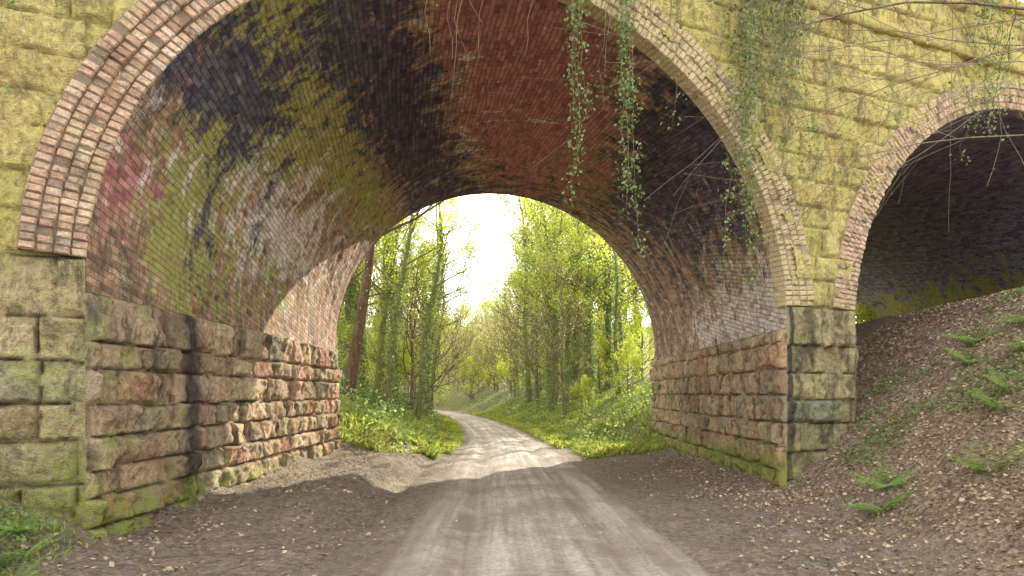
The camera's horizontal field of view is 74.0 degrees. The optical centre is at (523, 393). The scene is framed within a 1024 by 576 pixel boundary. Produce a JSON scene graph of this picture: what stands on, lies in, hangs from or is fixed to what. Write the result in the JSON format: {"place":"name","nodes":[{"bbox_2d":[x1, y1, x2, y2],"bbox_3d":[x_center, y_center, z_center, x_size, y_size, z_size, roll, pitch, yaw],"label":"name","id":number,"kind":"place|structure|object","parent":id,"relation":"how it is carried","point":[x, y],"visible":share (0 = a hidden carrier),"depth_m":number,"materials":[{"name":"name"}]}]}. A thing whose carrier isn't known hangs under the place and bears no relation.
{"place":"outdoors","nodes":[
{"label":"outdoors","id":0,"kind":"place"},
{"bbox_2d":[0,291,1023,575],"bbox_3d":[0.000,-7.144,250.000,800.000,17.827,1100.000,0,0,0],"label":"ground","id":1,"kind":"structure","parent":0,"point":[698,537],"depth_m":8.60,"materials":[{"name":"soil"}]},
{"bbox_2d":[0,545,32,564],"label":"fern plant","id":2,"kind":"object","parent":1,"relation":"on","point":[6,556],"visible":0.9,"depth_m":5.67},
{"bbox_2d":[0,555,46,575],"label":"fern plant","id":3,"kind":"object","parent":1,"relation":"on","point":[22,567],"visible":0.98,"depth_m":5.59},
{"bbox_2d":[0,510,49,533],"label":"fern plant","id":4,"kind":"object","parent":1,"relation":"on","point":[21,528],"visible":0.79,"depth_m":6.25,"materials":[{"name":"plant"}]},
{"bbox_2d":[0,532,61,559],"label":"fern plant","id":5,"kind":"object","parent":1,"relation":"on","point":[34,550],"visible":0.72,"depth_m":5.88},
{"bbox_2d":[0,489,110,575],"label":"bank grass","id":6,"kind":"structure","parent":1,"relation":"on","point":[55,526],"depth_m":6.34,"materials":[{"name":"plant"}]},
{"bbox_2d":[336,303,377,385],"bbox_3d":[-7.295,-1.722,24.017,3.684,3.533,2.997,0,0,33],"label":"hawthorn bush","id":7,"kind":"object","parent":1,"relation":"on","point":[346,330],"visible":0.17,"depth_m":23.95,"materials":[{"name":"green plant"}]},
{"bbox_2d":[351,230,403,392],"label":"woodland tree","id":8,"kind":"object","parent":1,"relation":"on","point":[358,287],"visible":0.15,"depth_m":29.87,"materials":[{"name":"plant"}]},
{"bbox_2d":[338,242,418,393],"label":"woodland tree","id":9,"kind":"object","parent":1,"relation":"on","point":[348,305],"visible":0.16,"depth_m":25.34,"materials":[{"name":"green plant"}]},
{"bbox_2d":[366,248,414,374],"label":"woodland tree","id":10,"kind":"object","parent":1,"relation":"on","point":[378,301],"visible":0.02,"depth_m":43.83,"materials":[{"name":"green plant"}]},
{"bbox_2d":[364,334,419,393],"bbox_3d":[-6.110,-1.083,30.942,3.684,3.532,2.997,0,0,41],"label":"hawthorn bush","id":11,"kind":"object","parent":1,"relation":"on","point":[401,363],"visible":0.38,"depth_m":30.88,"materials":[{"name":"green plant"}]},
{"bbox_2d":[340,200,444,402],"bbox_3d":[-4.384,-5.668,23.538,5.231,12.516,4.299,0,0,0],"label":"woodland tree","id":12,"kind":"object","parent":1,"relation":"on","point":[352,364],"visible":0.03,"depth_m":23.27,"materials":[{"name":"brown plant"}]},
{"bbox_2d":[359,207,439,402],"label":"woodland tree","id":13,"kind":"object","parent":1,"relation":"on","point":[381,343],"visible":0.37,"depth_m":27.17,"materials":[{"name":"green plant"}]},
{"bbox_2d":[364,306,436,389],"bbox_3d":[-6.707,-1.853,34.304,5.263,5.046,4.281,0,0,-16],"label":"hawthorn bush","id":14,"kind":"object","parent":1,"relation":"on","point":[369,322],"visible":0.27,"depth_m":34.01,"materials":[{"name":"green plant"}]},
{"bbox_2d":[373,220,436,366],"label":"woodland tree","id":15,"kind":"object","parent":1,"relation":"on","point":[378,273],"visible":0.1,"depth_m":38.05,"materials":[{"name":"green plant"}]},
{"bbox_2d":[369,210,452,407],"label":"woodland tree","id":16,"kind":"object","parent":1,"relation":"on","point":[396,369],"visible":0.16,"depth_m":29.90,"materials":[{"name":"green plant"}]},
{"bbox_2d":[340,226,493,410],"bbox_3d":[-5.084,-3.308,31.242,7.450,9.339,7.295,0,0,-5],"label":"bare tree","id":17,"kind":"object","parent":1,"relation":"on","point":[410,340],"visible":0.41,"depth_m":30.79,"materials":[{"name":"plant"}]},
{"bbox_2d":[374,196,464,414],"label":"woodland tree","id":18,"kind":"object","parent":1,"relation":"on","point":[400,287],"visible":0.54,"depth_m":24.51,"materials":[{"name":"green plant"}]},
{"bbox_2d":[357,197,483,418],"bbox_3d":[-4.525,-3.965,29.487,5.260,10.908,3.726,0,0,-11],"label":"woodland tree","id":19,"kind":"object","parent":1,"relation":"on","point":[443,265],"visible":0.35,"depth_m":29.13,"materials":[{"name":"green plant"}]},
{"bbox_2d":[358,201,488,420],"bbox_3d":[-4.124,-4.226,27.308,5.537,11.482,3.922,0,0,0],"label":"woodland tree","id":20,"kind":"object","parent":1,"relation":"on","point":[430,308],"visible":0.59,"depth_m":26.77,"materials":[{"name":"green plant"}]},
{"bbox_2d":[399,347,447,400],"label":"hawthorn bush","id":21,"kind":"object","parent":1,"relation":"on","point":[418,381],"visible":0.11,"depth_m":49.79,"materials":[{"name":"green plant"}]},
{"bbox_2d":[364,223,486,388],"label":"bare tree","id":22,"kind":"object","parent":1,"relation":"on","point":[458,347],"visible":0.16,"depth_m":40.69,"materials":[{"name":"green plant"}]},
{"bbox_2d":[370,201,481,417],"bbox_3d":[-4.824,-4.209,33.508,5.537,11.482,3.922,0,0,0],"label":"woodland tree","id":23,"kind":"object","parent":1,"relation":"on","point":[432,343],"visible":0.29,"depth_m":32.93,"materials":[{"name":"green plant"}]},
{"bbox_2d":[372,233,481,402],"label":"bare tree","id":24,"kind":"object","parent":1,"relation":"on","point":[420,336],"visible":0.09,"depth_m":46.01,"materials":[{"name":"green plant"}]},
{"bbox_2d":[373,221,490,414],"bbox_3d":[-4.935,-3.994,37.051,6.061,11.377,8.280,0,0,12],"label":"bare tree","id":25,"kind":"object","parent":1,"relation":"on","point":[431,392],"visible":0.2,"depth_m":37.26,"materials":[{"name":"green plant"}]},
{"bbox_2d":[370,261,498,381],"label":"bare tree","id":26,"kind":"object","parent":1,"relation":"on","point":[453,349],"visible":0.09,"depth_m":52.16,"materials":[{"name":"green plant"}]},
{"bbox_2d":[430,375,452,406],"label":"hawthorn bush","id":27,"kind":"object","parent":1,"relation":"on","point":[442,395],"visible":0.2,"depth_m":71.97,"materials":[{"name":"green plant"}]},
{"bbox_2d":[409,239,475,409],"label":"woodland tree","id":28,"kind":"object","parent":1,"relation":"on","point":[433,371],"visible":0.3,"depth_m":42.99,"materials":[{"name":"green plant"}]},
{"bbox_2d":[440,297,474,387],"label":"bare tree","id":29,"kind":"object","parent":1,"relation":"on","point":[456,337],"visible":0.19,"depth_m":87.78,"materials":[{"name":"green plant"}]},
{"bbox_2d":[438,305,482,390],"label":"bare tree","id":30,"kind":"object","parent":1,"relation":"on","point":[454,348],"visible":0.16,"depth_m":81.90,"materials":[{"name":"green plant"}]},
{"bbox_2d":[445,307,492,388],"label":"bare tree","id":31,"kind":"object","parent":1,"relation":"on","point":[464,313],"visible":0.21,"depth_m":77.88,"materials":[{"name":"green plant"}]},
{"bbox_2d":[454,356,495,400],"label":"hawthorn bush","id":32,"kind":"object","parent":1,"relation":"on","point":[472,380],"visible":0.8,"depth_m":66.94,"materials":[{"name":"green plant"}]},
{"bbox_2d":[446,321,504,399],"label":"bare tree","id":33,"kind":"object","parent":1,"relation":"on","point":[470,387],"visible":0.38,"depth_m":68.64,"materials":[{"name":"green plant"}]},
{"bbox_2d":[450,341,502,389],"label":"hawthorn bush","id":34,"kind":"object","parent":1,"relation":"on","point":[474,369],"visible":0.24,"depth_m":73.97,"materials":[{"name":"green plant"}]},
{"bbox_2d":[444,283,509,386],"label":"bare tree","id":35,"kind":"object","parent":1,"relation":"on","point":[481,322],"visible":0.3,"depth_m":75.14,"materials":[{"name":"green plant"}]},
{"bbox_2d":[459,303,520,389],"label":"bare tree","id":36,"kind":"object","parent":1,"relation":"on","point":[494,384],"visible":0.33,"depth_m":69.55,"materials":[{"name":"green plant"}]},
{"bbox_2d":[464,292,523,391],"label":"bare tree","id":37,"kind":"object","parent":1,"relation":"on","point":[497,385],"visible":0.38,"depth_m":66.93,"materials":[{"name":"green plant"}]},
{"bbox_2d":[337,371,652,447],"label":"verge undergrowth","id":38,"kind":"object","parent":1,"relation":"on","point":[432,413],"visible":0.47,"depth_m":25.19,"materials":[{"name":"green plant"}]},
{"bbox_2d":[337,382,668,459],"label":"verge grass","id":39,"kind":"structure","parent":1,"relation":"on","point":[450,439],"depth_m":22.59,"materials":[{"name":"plant"}]},
{"bbox_2d":[467,286,540,392],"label":"bare tree","id":40,"kind":"object","parent":1,"relation":"on","point":[510,383],"visible":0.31,"depth_m":61.82,"materials":[{"name":"green plant"}]},
{"bbox_2d":[486,349,524,396],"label":"hawthorn bush","id":41,"kind":"object","parent":1,"relation":"on","point":[500,370],"visible":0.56,"depth_m":56.96,"materials":[{"name":"green plant"}]},
{"bbox_2d":[448,227,563,390],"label":"bare tree","id":42,"kind":"object","parent":1,"relation":"on","point":[504,313],"visible":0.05,"depth_m":56.05,"materials":[{"name":"green plant"}]},
{"bbox_2d":[481,223,532,391],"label":"woodland tree","id":43,"kind":"object","parent":1,"relation":"on","point":[517,368],"visible":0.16,"depth_m":61.63,"materials":[{"name":"green plant"}]},
{"bbox_2d":[473,299,541,384],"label":"bare tree","id":44,"kind":"object","parent":1,"relation":"on","point":[498,341],"visible":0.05,"depth_m":71.86,"materials":[{"name":"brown plant"}]},
{"bbox_2d":[0,0,1023,538],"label":"stone viaduct","id":45,"kind":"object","parent":1,"relation":"on","point":[206,206],"visible":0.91,"depth_m":11.06,"materials":[{"name":"brown stone"}]},
{"bbox_2d":[436,0,482,95],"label":"ivy vine","id":46,"kind":"object","parent":45,"relation":"hanging from","point":[458,32],"visible":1,"depth_m":8.41,"materials":[{"name":"grey plant"}]},
{"bbox_2d":[490,194,509,265],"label":"ivy vine","id":47,"kind":"object","parent":45,"relation":"hanging from","point":[501,213],"visible":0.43,"depth_m":19.38,"materials":[{"name":"green plant"}]},
{"bbox_2d":[511,198,546,277],"bbox_3d":[0.166,-5.477,19.907,1.086,4.356,0.616,0,0,0],"label":"ivy vine","id":48,"kind":"object","parent":45,"relation":"hanging from","point":[528,229],"visible":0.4,"depth_m":19.89,"materials":[{"name":"green plant"}]},
{"bbox_2d":[561,0,598,207],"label":"ivy vine","id":49,"kind":"object","parent":45,"relation":"hanging from","point":[578,18],"visible":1,"depth_m":9.14,"materials":[{"name":"green plant"}]},
{"bbox_2d":[596,0,611,101],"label":"ivy vine","id":50,"kind":"object","parent":45,"relation":"hanging from","point":[604,56],"visible":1,"depth_m":9.29,"materials":[{"name":"green plant"}]},
{"bbox_2d":[610,0,650,257],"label":"ivy vine","id":51,"kind":"object","parent":45,"relation":"hanging from","point":[626,14],"visible":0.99,"depth_m":9.48,"materials":[{"name":"green plant"}]},
{"bbox_2d":[650,0,690,130],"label":"ivy vine","id":52,"kind":"object","parent":45,"relation":"hanging from","point":[671,44],"visible":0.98,"depth_m":9.73,"materials":[{"name":"green plant"}]},
{"bbox_2d":[710,0,769,297],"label":"ivy vine","id":53,"kind":"object","parent":45,"relation":"hanging from","point":[744,34],"visible":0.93,"depth_m":10.27,"materials":[{"name":"green plant"}]},
{"bbox_2d":[734,0,768,249],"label":"ivy vine","id":54,"kind":"object","parent":45,"relation":"hanging from","point":[751,120],"visible":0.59,"depth_m":10.38,"materials":[{"name":"green plant"}]},
{"bbox_2d":[740,0,809,182],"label":"ivy vine","id":55,"kind":"object","parent":45,"relation":"hanging from","point":[777,7],"visible":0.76,"depth_m":10.48,"materials":[{"name":"green plant"}]},
{"bbox_2d":[717,0,834,213],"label":"ivy vine","id":56,"kind":"object","parent":45,"relation":"hanging from","point":[788,73],"visible":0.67,"depth_m":10.54,"materials":[{"name":"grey plant"}]},
{"bbox_2d":[769,0,828,183],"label":"ivy vine","id":57,"kind":"object","parent":45,"relation":"hanging from","point":[797,22],"visible":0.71,"depth_m":10.74,"materials":[{"name":"green plant"}]},
{"bbox_2d":[831,0,891,151],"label":"ivy vine","id":58,"kind":"object","parent":45,"relation":"hanging from","point":[864,37],"visible":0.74,"depth_m":11.16,"materials":[{"name":"green plant"}]},
{"bbox_2d":[947,0,952,190],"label":"ivy vine","id":59,"kind":"object","parent":45,"relation":"hanging from","point":[949,82],"visible":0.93,"depth_m":12.22,"materials":[{"name":"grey plant"}]},
{"bbox_2d":[952,0,1023,164],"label":"ivy vine","id":60,"kind":"object","parent":45,"relation":"hanging from","point":[987,9],"visible":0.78,"depth_m":12.57,"materials":[{"name":"green plant"}]},
{"bbox_2d":[0,286,1023,575],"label":"ferns","id":61,"kind":"object","parent":1,"relation":"on","point":[856,452],"visible":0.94,"depth_m":10.05,"materials":[{"name":"green plant"}]},
{"bbox_2d":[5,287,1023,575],"bbox_3d":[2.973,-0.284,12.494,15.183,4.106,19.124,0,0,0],"label":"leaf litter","id":62,"kind":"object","parent":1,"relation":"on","point":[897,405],"visible":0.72,"depth_m":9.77,"materials":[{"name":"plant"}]},
{"bbox_2d":[490,219,541,330],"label":"bare tree","id":63,"kind":"object","parent":1,"relation":"on","point":[505,278],"visible":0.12,"depth_m":67.77,"materials":[{"name":"green plant"}]},
{"bbox_2d":[477,194,569,402],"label":"woodland tree","id":64,"kind":"object","parent":1,"relation":"on","point":[528,385],"visible":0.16,"depth_m":47.74,"materials":[{"name":"green plant"}]},
{"bbox_2d":[484,197,564,388],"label":"woodland tree","id":65,"kind":"object","parent":1,"relation":"on","point":[503,261],"visible":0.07,"depth_m":53.58,"materials":[{"name":"green plant"}]},
{"bbox_2d":[507,195,548,387],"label":"woodland tree","id":66,"kind":"object","parent":1,"relation":"on","point":[523,256],"visible":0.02,"depth_m":55.92,"materials":[{"name":"green plant"}]},
{"bbox_2d":[460,201,600,403],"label":"bare tree","id":67,"kind":"object","parent":1,"relation":"on","point":[537,388],"visible":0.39,"depth_m":45.70,"materials":[{"name":"green plant"}]},
{"bbox_2d":[506,198,565,390],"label":"woodland tree","id":68,"kind":"object","parent":1,"relation":"on","point":[530,229],"visible":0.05,"depth_m":49.37,"materials":[{"name":"green plant"}]},
{"bbox_2d":[473,271,603,391],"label":"bare tree","id":69,"kind":"object","parent":1,"relation":"on","point":[509,349],"visible":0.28,"depth_m":51.27,"materials":[{"name":"green plant"}]},
{"bbox_2d":[518,341,560,394],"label":"hawthorn bush","id":70,"kind":"object","parent":1,"relation":"on","point":[538,372],"visible":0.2,"depth_m":49.99,"materials":[{"name":"green plant"}]},
{"bbox_2d":[500,205,587,397],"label":"woodland tree","id":71,"kind":"object","parent":1,"relation":"on","point":[511,274],"visible":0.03,"depth_m":46.45,"materials":[{"name":"green plant"}]},
{"bbox_2d":[501,210,590,404],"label":"woodland tree","id":72,"kind":"object","parent":1,"relation":"on","point":[566,350],"visible":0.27,"depth_m":37.76,"materials":[{"name":"green plant"}]},
{"bbox_2d":[500,196,592,403],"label":"woodland tree","id":73,"kind":"object","parent":1,"relation":"on","point":[547,237],"visible":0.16,"depth_m":41.73,"materials":[{"name":"green plant"}]},
{"bbox_2d":[532,344,564,396],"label":"hawthorn bush","id":74,"kind":"object","parent":1,"relation":"on","point":[545,370],"visible":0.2,"depth_m":43.29,"materials":[{"name":"green plant"}]},
{"bbox_2d":[499,202,602,413],"bbox_3d":[1.506,-5.026,35.914,4.973,13.116,5.092,0,0,-31],"label":"woodland tree","id":75,"kind":"object","parent":1,"relation":"on","point":[552,392],"visible":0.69,"depth_m":36.05,"materials":[{"name":"green plant"}]},
{"bbox_2d":[496,260,623,402],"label":"bare tree","id":76,"kind":"object","parent":1,"relation":"on","point":[526,356],"visible":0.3,"depth_m":39.54,"materials":[{"name":"green plant"}]},
{"bbox_2d":[516,201,604,388],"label":"woodland tree","id":77,"kind":"object","parent":1,"relation":"on","point":[522,235],"visible":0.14,"depth_m":40.91,"materials":[{"name":"green plant"}]},
{"bbox_2d":[516,239,621,417],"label":"bare tree","id":78,"kind":"object","parent":1,"relation":"on","point":[562,372],"visible":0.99,"depth_m":30.88,"materials":[{"name":"plant"}]},
{"bbox_2d":[512,210,637,404],"bbox_3d":[2.363,-5.404,36.189,6.602,12.843,4.427,0,0,23],"label":"woodland tree","id":79,"kind":"object","parent":1,"relation":"on","point":[574,371],"visible":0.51,"depth_m":35.85,"materials":[{"name":"green plant"}]},
{"bbox_2d":[536,230,619,394],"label":"woodland tree","id":80,"kind":"object","parent":1,"relation":"on","point":[597,274],"visible":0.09,"depth_m":37.14,"materials":[{"name":"green plant"}]},
{"bbox_2d":[561,374,599,411],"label":"hawthorn bush","id":81,"kind":"object","parent":1,"relation":"on","point":[583,385],"visible":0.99,"depth_m":30.30,"materials":[{"name":"green plant"}]},
{"bbox_2d":[544,217,623,405],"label":"woodland tree","id":82,"kind":"object","parent":1,"relation":"on","point":[590,269],"visible":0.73,"depth_m":33.45,"materials":[{"name":"green plant"}]},
{"bbox_2d":[534,210,633,390],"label":"woodland tree","id":83,"kind":"object","parent":1,"relation":"on","point":[569,264],"visible":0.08,"depth_m":42.82,"materials":[{"name":"green plant"}]},
{"bbox_2d":[251,453,916,573],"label":"verge weeds","id":84,"kind":"object","parent":1,"relation":"on","point":[644,485],"visible":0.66,"depth_m":9.29,"materials":[{"name":"green plant"}]},
{"bbox_2d":[551,224,642,390],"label":"woodland tree","id":85,"kind":"object","parent":1,"relation":"on","point":[608,309],"visible":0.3,"depth_m":36.30,"materials":[{"name":"green plant"}]},
{"bbox_2d":[573,335,626,393],"bbox_3d":[3.827,-1.410,35.761,3.684,3.533,2.997,0,0,-25],"label":"hawthorn bush","id":86,"kind":"object","parent":1,"relation":"on","point":[604,342],"visible":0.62,"depth_m":35.77,"materials":[{"name":"green plant"}]},
{"bbox_2d":[572,310,630,381],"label":"hawthorn bush","id":87,"kind":"object","parent":1,"relation":"on","point":[598,339],"visible":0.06,"depth_m":45.60,"materials":[{"name":"green plant"}]},
{"bbox_2d":[582,259,631,380],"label":"woodland tree","id":88,"kind":"object","parent":1,"relation":"on","point":[620,330],"visible":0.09,"depth_m":39.77,"materials":[{"name":"green plant"}]},
{"bbox_2d":[575,227,642,395],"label":"woodland tree","id":89,"kind":"object","parent":1,"relation":"on","point":[616,296],"visible":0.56,"depth_m":31.37,"materials":[{"name":"green plant"}]},
{"bbox_2d":[572,292,654,375],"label":"hawthorn bush","id":90,"kind":"object","parent":1,"relation":"on","point":[629,308],"visible":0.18,"depth_m":41.69,"materials":[{"name":"green plant"}]},
{"bbox_2d":[590,248,639,379],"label":"woodland tree","id":91,"kind":"object","parent":1,"relation":"on","point":[603,322],"visible":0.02,"depth_m":51.78,"materials":[{"name":"green plant"}]},
{"bbox_2d":[596,264,646,377],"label":"woodland tree","id":92,"kind":"object","parent":1,"relation":"on","point":[635,303],"visible":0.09,"depth_m":42.85,"materials":[{"name":"green plant"}]},
{"bbox_2d":[602,334,652,395],"bbox_3d":[4.692,-1.139,29.764,2.569,3.028,3.158,0,0,8],"label":"hawthorn bush","id":93,"kind":"object","parent":1,"relation":"on","point":[627,351],"visible":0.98,"depth_m":29.98,"materials":[{"name":"green plant"}]},
{"bbox_2d":[608,295,654,379],"bbox_3d":[6.454,-2.905,35.607,4.281,5.046,5.263,0,0,8],"label":"hawthorn bush","id":94,"kind":"object","parent":1,"relation":"on","point":[639,318],"visible":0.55,"depth_m":36.02,"materials":[{"name":"green plant"}]},
{"bbox_2d":[533,0,1023,293],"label":"bare tree","id":95,"kind":"object","parent":1,"relation":"on","point":[973,2],"visible":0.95,"depth_m":8.95,"materials":[{"name":"brown plant"}]},
{"bbox_2d":[855,297,881,323],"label":"hawthorn bush","id":96,"kind":"object","parent":1,"relation":"on","point":[864,313],"visible":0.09,"depth_m":27.45,"materials":[{"name":"green plant"}]},
{"bbox_2d":[836,488,913,514],"bbox_3d":[4.308,1.365,8.285,0.979,0.240,0.840,-6,-11,-29],"label":"fern plant","id":97,"kind":"object","parent":1,"relation":"on","point":[877,510],"visible":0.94,"depth_m":8.26,"materials":[{"name":"plant"}]},
{"bbox_2d":[844,461,918,488],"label":"fern plant","id":98,"kind":"object","parent":1,"relation":"on","point":[882,485],"visible":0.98,"depth_m":8.91,"materials":[{"name":"plant"}]},
{"bbox_2d":[940,345,990,364],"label":"fern plant","id":99,"kind":"object","parent":1,"relation":"on","point":[967,360],"visible":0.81,"depth_m":11.00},
{"bbox_2d":[931,322,1009,343],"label":"fern plant","id":100,"kind":"object","parent":1,"relation":"on","point":[969,339],"visible":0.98,"depth_m":11.72,"materials":[{"name":"plant"}]},
{"bbox_2d":[947,441,1023,472],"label":"fern plant","id":101,"kind":"object","parent":1,"relation":"on","point":[972,465],"visible":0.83,"depth_m":7.53,"materials":[{"name":"plant"}]},
{"bbox_2d":[960,386,1019,410],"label":"fern plant","id":102,"kind":"object","parent":1,"relation":"on","point":[993,404],"visible":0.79,"depth_m":8.84,"materials":[{"name":"plant"}]},
{"bbox_2d":[978,365,1023,391],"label":"fern plant","id":103,"kind":"object","parent":1,"relation":"on","point":[1000,377],"visible":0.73,"depth_m":9.08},
{"bbox_2d":[992,311,1023,323],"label":"fern plant","id":104,"kind":"object","parent":1,"relation":"on","point":[1016,320],"visible":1,"depth_m":11.30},
{"bbox_2d":[997,332,1023,351],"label":"fern plant","id":105,"kind":"object","parent":1,"relation":"on","point":[1014,346],"visible":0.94,"depth_m":10.22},
{"bbox_2d":[376,410,712,575],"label":"dirt track","id":106,"kind":"structure","parent":0,"point":[509,522],"depth_m":8.45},
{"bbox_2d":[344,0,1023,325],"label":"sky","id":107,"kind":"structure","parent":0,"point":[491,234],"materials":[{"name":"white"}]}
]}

